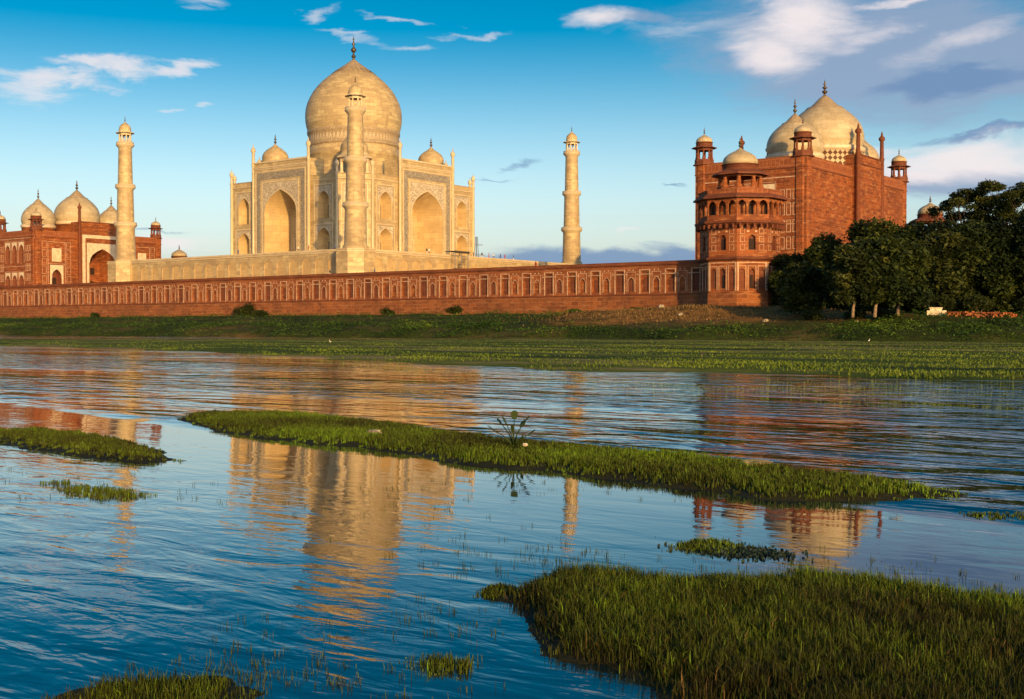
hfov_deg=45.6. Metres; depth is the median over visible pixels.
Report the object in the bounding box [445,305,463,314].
bush
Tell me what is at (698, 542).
grass
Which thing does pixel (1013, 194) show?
feathery tree
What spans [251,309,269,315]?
bush
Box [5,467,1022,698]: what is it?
sprigs
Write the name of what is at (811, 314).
bush
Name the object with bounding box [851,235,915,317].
leafy tree
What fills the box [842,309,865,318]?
bush
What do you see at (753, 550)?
water weed
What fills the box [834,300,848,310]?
leafy tree
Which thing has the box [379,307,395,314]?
bush
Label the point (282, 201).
marble mausoleum
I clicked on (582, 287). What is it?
river terrace
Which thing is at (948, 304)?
bush
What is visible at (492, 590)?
grass
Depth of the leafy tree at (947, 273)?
167.29 m
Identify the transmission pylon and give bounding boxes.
[475,237,484,256]
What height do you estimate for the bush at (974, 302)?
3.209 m
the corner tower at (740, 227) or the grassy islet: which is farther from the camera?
the corner tower at (740, 227)
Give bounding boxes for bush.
[91,312,100,317]
[231,302,255,315]
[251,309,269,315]
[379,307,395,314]
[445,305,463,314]
[800,308,825,320]
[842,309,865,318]
[871,307,905,319]
[928,294,962,311]
[958,292,996,311]
[1010,296,1023,313]
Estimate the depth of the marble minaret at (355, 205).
285.94 m
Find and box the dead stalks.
[502,557,1023,698]
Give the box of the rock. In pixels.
[366,429,381,433]
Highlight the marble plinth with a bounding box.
[107,248,569,281]
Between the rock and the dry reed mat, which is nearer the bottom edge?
the dry reed mat
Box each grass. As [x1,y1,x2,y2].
[0,339,1023,378]
[0,426,180,460]
[39,479,155,500]
[41,666,266,698]
[390,651,478,678]
[473,582,518,599]
[666,536,745,554]
[959,511,1023,519]
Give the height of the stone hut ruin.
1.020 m
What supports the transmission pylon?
on the ground at (781, 323)
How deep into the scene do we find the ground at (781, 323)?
179.53 m
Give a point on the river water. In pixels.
(158, 579)
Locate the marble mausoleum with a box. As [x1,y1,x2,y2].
[229,35,474,256]
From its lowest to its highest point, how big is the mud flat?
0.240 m
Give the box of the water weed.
[657,539,812,562]
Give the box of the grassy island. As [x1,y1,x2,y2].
[177,417,965,501]
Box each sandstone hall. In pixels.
[0,181,161,285]
[691,81,910,259]
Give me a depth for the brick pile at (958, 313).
160.01 m
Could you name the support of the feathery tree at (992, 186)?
on the ground at (781, 323)
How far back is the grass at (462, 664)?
5.38 m
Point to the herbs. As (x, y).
(856, 324)
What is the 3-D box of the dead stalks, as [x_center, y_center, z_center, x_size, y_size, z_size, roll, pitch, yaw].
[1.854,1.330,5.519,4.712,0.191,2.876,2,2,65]
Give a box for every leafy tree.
[766,252,807,306]
[775,260,831,313]
[802,232,851,308]
[822,243,890,316]
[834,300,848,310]
[839,216,913,310]
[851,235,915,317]
[878,234,935,315]
[881,234,913,310]
[894,217,966,311]
[909,230,983,306]
[947,218,1023,311]
[1007,208,1023,297]
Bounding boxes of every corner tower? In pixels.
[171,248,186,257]
[693,139,787,306]
[910,196,944,225]
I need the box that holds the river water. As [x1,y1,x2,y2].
[0,335,1023,698]
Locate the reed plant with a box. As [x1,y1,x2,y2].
[488,410,534,446]
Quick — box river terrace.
[0,260,699,317]
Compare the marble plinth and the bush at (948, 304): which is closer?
the bush at (948, 304)
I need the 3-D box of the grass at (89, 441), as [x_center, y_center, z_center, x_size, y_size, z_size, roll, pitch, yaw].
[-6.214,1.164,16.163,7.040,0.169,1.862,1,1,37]
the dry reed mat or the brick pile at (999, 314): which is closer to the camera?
the dry reed mat
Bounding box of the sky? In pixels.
[0,0,1023,263]
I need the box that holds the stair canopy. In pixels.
[445,251,469,268]
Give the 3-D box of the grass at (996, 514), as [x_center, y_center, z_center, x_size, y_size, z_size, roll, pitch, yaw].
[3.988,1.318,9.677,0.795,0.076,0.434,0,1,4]
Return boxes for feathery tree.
[925,186,1000,224]
[967,178,1023,228]
[988,188,1023,225]
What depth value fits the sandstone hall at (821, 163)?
255.50 m
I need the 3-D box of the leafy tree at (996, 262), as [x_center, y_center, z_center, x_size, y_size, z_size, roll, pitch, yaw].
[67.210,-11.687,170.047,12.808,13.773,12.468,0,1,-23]
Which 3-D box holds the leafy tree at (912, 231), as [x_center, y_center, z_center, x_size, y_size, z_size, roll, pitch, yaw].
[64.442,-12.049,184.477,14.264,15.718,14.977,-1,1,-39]
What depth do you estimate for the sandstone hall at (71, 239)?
419.36 m
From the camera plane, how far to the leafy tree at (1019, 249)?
165.50 m
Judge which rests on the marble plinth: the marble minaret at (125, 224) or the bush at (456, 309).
the marble minaret at (125, 224)
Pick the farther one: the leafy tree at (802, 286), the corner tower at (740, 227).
the corner tower at (740, 227)
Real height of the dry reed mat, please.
0.072 m
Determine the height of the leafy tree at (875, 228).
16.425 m
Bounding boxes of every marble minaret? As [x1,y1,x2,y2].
[114,120,136,260]
[342,77,368,248]
[561,127,581,263]
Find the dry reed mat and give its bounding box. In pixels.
[742,459,773,464]
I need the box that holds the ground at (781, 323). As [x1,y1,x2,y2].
[0,306,1023,340]
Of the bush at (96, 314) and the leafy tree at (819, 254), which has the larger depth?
the bush at (96, 314)
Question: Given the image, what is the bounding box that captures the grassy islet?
[0,433,185,461]
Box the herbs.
[0,300,1023,339]
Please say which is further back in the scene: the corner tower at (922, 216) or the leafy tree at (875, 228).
the corner tower at (922, 216)
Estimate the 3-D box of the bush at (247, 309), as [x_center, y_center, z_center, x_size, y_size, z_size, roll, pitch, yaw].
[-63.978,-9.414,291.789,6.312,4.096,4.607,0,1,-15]
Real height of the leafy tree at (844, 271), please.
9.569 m
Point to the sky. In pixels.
(197, 84)
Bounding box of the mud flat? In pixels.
[0,339,1023,379]
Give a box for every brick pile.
[945,311,974,316]
[963,311,999,317]
[987,312,1016,317]
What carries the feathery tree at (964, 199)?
on the ground at (781, 323)
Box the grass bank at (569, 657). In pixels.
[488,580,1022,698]
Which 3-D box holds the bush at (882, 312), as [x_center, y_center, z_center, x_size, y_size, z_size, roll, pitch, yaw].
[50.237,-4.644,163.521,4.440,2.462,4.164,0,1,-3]
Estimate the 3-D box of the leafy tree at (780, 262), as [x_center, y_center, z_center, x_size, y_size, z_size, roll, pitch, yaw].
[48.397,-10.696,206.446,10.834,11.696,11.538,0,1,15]
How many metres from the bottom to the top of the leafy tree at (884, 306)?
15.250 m
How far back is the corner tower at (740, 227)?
209.30 m
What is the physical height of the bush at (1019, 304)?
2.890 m
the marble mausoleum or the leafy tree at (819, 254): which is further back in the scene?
the marble mausoleum
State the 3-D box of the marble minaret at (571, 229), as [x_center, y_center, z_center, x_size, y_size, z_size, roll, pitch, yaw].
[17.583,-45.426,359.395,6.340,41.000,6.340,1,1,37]
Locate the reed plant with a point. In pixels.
(514, 414)
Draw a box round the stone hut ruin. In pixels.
[927,307,946,314]

